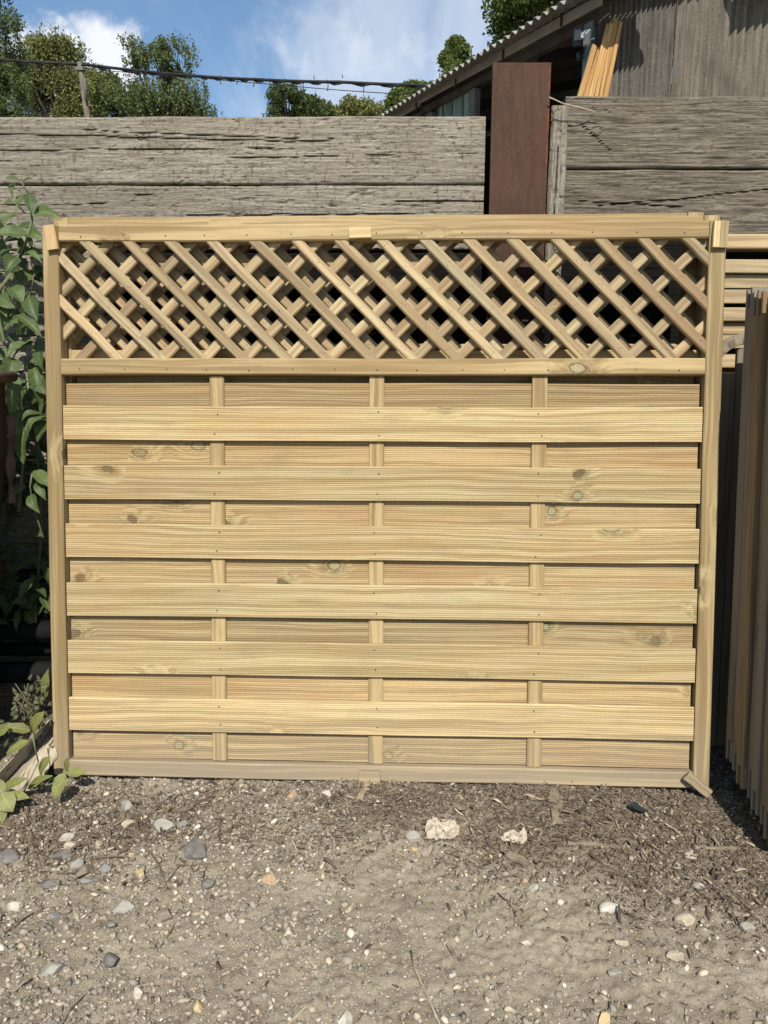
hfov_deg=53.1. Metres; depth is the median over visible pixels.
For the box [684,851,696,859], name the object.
stone
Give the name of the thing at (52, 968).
stone
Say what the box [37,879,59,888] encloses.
stone
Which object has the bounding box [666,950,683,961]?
stone
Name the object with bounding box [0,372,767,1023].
ground
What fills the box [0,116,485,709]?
sleeper wall
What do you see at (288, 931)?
stone
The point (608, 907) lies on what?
stone
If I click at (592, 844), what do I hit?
stick
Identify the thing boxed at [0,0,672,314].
sky
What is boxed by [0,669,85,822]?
broad leaved plant
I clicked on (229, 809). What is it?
wood flake
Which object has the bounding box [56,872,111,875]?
twig
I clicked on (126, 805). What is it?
stone
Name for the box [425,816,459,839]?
crumpled paper
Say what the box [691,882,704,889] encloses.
stone
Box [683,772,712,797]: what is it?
wood offcut
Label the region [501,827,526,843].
crumpled paper
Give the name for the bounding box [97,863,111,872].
stone
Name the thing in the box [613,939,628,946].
stone
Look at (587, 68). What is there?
timber length
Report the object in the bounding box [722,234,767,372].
slatted panel
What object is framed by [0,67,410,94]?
overhead cable
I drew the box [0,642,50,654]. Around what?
pipe
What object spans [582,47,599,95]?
timber length
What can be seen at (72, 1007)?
twig
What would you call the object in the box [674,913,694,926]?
stone
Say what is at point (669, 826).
straw
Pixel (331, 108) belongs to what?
tree
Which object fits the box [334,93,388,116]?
tree
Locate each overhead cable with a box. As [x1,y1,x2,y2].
[0,58,428,92]
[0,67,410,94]
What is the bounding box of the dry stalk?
[549,96,599,114]
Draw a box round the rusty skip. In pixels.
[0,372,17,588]
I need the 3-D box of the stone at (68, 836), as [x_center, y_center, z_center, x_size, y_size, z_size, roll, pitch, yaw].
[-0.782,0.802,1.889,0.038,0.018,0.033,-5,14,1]
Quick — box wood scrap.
[505,850,529,866]
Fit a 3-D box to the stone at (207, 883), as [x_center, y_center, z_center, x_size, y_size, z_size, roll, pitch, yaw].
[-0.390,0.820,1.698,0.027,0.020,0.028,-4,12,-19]
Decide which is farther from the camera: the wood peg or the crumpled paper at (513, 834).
the wood peg
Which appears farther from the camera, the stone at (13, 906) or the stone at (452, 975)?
the stone at (13, 906)
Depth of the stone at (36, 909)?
1.63 m
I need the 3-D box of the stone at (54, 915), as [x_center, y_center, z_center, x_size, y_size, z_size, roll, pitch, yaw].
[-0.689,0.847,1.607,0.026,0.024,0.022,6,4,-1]
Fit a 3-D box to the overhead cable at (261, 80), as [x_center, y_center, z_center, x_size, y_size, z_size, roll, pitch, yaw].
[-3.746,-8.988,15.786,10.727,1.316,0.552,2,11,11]
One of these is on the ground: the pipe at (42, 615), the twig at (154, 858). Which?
the twig at (154, 858)
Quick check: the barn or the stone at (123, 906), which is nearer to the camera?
the stone at (123, 906)
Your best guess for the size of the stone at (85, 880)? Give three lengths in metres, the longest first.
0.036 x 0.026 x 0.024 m
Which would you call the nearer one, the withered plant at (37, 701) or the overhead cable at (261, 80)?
the withered plant at (37, 701)
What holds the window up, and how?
in the barn
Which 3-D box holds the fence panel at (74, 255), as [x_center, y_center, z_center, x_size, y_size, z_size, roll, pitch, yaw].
[-0.011,-0.043,2.137,1.803,1.510,0.050,0,3,2]
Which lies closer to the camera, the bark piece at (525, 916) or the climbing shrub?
the bark piece at (525, 916)
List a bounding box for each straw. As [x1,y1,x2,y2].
[288,998,323,1023]
[410,950,439,1023]
[665,823,680,833]
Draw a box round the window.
[438,93,467,116]
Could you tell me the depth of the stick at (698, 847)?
1.83 m
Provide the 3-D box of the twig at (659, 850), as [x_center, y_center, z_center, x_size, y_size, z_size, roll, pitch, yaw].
[0.653,0.803,1.805,0.003,0.016,0.081,-10,15,-41]
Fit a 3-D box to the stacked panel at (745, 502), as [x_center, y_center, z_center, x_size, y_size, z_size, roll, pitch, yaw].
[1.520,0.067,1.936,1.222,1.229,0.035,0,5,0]
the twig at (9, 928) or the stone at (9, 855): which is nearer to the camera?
the twig at (9, 928)
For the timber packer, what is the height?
1.800 m
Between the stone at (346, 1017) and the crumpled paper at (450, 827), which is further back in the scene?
the crumpled paper at (450, 827)
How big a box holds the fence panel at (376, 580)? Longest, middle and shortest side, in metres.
1.803 x 1.510 x 0.060 m
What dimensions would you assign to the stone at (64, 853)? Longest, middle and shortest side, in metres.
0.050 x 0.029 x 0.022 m
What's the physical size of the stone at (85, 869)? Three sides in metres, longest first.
0.046 x 0.036 x 0.028 m
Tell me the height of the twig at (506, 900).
0.008 m
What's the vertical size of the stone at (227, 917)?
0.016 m
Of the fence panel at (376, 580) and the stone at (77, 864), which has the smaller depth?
the stone at (77, 864)
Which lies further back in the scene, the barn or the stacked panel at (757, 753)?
the barn
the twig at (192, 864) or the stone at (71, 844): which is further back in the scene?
the stone at (71, 844)
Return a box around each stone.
[0,848,19,863]
[7,901,24,912]
[31,905,42,915]
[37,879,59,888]
[40,962,64,976]
[43,1020,58,1023]
[46,911,60,920]
[53,849,74,859]
[59,832,74,842]
[63,841,75,848]
[69,858,83,871]
[75,864,93,877]
[78,876,95,884]
[95,840,103,846]
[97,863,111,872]
[103,952,118,966]
[110,899,134,912]
[121,800,132,810]
[121,819,133,827]
[133,986,142,997]
[136,868,143,877]
[154,818,175,832]
[156,907,172,922]
[176,819,188,827]
[183,838,206,859]
[193,1000,203,1013]
[201,878,213,888]
[224,913,231,922]
[262,873,275,885]
[283,927,297,936]
[287,789,296,798]
[322,790,331,797]
[338,1010,352,1023]
[405,831,419,841]
[449,972,455,977]
[504,1005,515,1013]
[520,940,530,946]
[529,884,538,892]
[598,1011,610,1023]
[599,901,621,913]
[608,968,621,976]
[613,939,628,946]
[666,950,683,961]
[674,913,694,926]
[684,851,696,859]
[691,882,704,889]
[739,921,755,931]
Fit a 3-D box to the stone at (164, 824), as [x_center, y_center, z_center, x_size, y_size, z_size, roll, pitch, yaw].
[-0.547,0.786,1.923,0.055,0.042,0.032,-3,11,-16]
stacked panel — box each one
[726,286,767,762]
[732,290,767,770]
[736,291,767,788]
[747,360,767,798]
[750,430,767,814]
[760,650,767,824]
[763,745,767,838]
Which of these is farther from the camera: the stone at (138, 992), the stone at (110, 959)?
the stone at (110, 959)
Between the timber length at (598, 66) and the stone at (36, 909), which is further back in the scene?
the timber length at (598, 66)
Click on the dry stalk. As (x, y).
(572, 105)
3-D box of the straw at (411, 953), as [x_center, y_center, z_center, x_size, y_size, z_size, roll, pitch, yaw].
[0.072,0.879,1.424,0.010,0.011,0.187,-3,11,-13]
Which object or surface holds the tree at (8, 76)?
on the ground
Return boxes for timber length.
[577,44,596,95]
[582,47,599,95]
[588,23,608,95]
[594,22,613,95]
[598,18,617,95]
[603,20,622,96]
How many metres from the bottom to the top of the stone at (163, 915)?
0.028 m
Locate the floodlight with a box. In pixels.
[572,26,590,60]
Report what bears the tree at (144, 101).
on the ground
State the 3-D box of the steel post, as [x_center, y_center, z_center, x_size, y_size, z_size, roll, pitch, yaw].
[0.357,-0.322,2.454,0.232,2.055,0.185,0,11,0]
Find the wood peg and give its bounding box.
[357,783,369,799]
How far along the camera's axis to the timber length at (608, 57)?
8.31 m
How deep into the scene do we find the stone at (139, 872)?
1.74 m
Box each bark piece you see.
[444,938,456,959]
[514,906,538,924]
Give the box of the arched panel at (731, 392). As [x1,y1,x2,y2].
[710,333,743,744]
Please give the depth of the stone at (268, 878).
1.71 m
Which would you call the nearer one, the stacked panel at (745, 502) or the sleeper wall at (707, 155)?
the stacked panel at (745, 502)
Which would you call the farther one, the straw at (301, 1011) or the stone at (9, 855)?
the stone at (9, 855)
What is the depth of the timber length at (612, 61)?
8.30 m
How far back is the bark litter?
1.89 m
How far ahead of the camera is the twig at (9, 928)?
1.58 m
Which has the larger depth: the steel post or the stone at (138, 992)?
the steel post
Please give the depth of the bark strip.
1.99 m
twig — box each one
[0,912,33,937]
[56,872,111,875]
[61,987,92,1023]
[95,850,166,888]
[168,861,227,880]
[497,892,519,910]
[646,843,674,861]
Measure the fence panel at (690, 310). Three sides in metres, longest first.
1.803 x 1.510 x 0.047 m
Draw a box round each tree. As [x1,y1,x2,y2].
[0,0,40,372]
[8,22,115,117]
[92,69,127,117]
[97,31,223,117]
[261,82,328,116]
[320,99,335,116]
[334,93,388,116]
[383,78,434,108]
[436,34,475,77]
[481,0,576,131]
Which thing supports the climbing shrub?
on the ground
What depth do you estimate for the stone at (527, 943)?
1.52 m
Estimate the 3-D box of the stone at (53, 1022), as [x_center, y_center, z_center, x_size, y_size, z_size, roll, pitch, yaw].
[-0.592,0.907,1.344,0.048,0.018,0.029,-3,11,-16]
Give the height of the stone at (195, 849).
0.034 m
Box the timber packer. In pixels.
[541,105,568,343]
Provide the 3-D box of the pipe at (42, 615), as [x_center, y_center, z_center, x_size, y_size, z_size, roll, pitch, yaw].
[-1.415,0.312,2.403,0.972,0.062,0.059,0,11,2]
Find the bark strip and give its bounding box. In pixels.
[549,792,563,824]
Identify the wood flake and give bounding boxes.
[224,802,233,814]
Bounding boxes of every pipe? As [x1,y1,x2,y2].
[0,603,49,618]
[0,620,50,639]
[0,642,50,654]
[0,661,51,682]
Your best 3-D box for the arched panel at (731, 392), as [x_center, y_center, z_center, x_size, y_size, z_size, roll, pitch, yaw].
[1.201,0.097,2.203,0.629,1.195,0.032,0,7,0]
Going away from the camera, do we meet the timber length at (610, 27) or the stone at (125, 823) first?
the stone at (125, 823)
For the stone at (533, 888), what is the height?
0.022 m
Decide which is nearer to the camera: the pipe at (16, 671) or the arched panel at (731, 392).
the arched panel at (731, 392)
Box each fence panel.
[42,220,728,789]
[53,215,719,383]
[54,212,703,350]
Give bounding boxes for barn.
[268,0,767,314]
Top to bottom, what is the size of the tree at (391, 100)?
9.420 m
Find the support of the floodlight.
attached to the barn
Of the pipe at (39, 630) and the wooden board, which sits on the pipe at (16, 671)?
the pipe at (39, 630)
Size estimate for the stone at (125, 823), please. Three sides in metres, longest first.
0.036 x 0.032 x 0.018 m
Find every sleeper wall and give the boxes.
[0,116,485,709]
[559,96,767,368]
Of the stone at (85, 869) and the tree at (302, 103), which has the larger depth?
the tree at (302, 103)
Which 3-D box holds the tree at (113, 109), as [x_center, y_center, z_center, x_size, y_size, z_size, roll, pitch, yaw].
[-10.334,-10.177,28.653,2.644,11.715,2.644,7,13,32]
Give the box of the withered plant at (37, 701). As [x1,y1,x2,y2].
[0,674,52,746]
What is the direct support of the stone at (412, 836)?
on the ground
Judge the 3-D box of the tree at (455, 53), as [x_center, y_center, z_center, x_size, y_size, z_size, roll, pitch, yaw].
[2.114,-7.671,20.907,1.508,9.746,1.943,0,11,0]
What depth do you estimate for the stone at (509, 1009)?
1.36 m
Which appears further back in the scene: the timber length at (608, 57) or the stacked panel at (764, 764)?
the timber length at (608, 57)
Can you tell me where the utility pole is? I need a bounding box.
[74,61,89,117]
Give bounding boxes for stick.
[566,840,623,848]
[693,845,741,850]
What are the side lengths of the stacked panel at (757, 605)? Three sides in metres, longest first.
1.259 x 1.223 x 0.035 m
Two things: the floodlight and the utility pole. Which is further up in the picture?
the floodlight
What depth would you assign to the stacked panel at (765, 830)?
1.81 m
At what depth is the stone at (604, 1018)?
1.35 m
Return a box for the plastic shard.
[627,801,647,811]
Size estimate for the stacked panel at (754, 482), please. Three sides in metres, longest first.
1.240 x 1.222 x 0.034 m
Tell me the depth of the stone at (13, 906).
1.64 m
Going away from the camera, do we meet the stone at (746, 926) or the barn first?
the stone at (746, 926)
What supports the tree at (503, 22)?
on the ground
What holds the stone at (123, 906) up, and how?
on the ground
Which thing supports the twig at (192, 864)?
on the ground
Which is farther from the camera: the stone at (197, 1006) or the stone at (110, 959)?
the stone at (110, 959)
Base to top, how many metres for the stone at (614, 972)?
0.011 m
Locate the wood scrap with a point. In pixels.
(518, 858)
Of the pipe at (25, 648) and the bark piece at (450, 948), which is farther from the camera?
the pipe at (25, 648)
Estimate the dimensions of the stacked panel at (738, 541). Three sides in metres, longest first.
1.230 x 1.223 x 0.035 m
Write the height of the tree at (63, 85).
11.416 m
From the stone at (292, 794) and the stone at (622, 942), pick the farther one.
the stone at (292, 794)
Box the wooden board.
[0,720,57,791]
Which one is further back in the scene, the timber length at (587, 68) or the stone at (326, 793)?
the timber length at (587, 68)
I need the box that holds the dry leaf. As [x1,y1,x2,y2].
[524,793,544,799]
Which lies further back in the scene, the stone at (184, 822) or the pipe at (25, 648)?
the pipe at (25, 648)
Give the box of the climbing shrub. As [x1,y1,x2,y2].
[0,176,61,630]
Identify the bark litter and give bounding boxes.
[0,733,767,1023]
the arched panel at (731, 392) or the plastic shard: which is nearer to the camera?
the plastic shard
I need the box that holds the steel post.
[480,63,550,343]
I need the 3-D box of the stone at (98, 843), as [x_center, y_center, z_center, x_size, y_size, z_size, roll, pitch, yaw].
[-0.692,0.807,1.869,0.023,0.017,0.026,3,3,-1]
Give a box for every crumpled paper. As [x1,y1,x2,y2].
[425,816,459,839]
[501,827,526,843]
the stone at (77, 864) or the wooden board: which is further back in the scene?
the wooden board

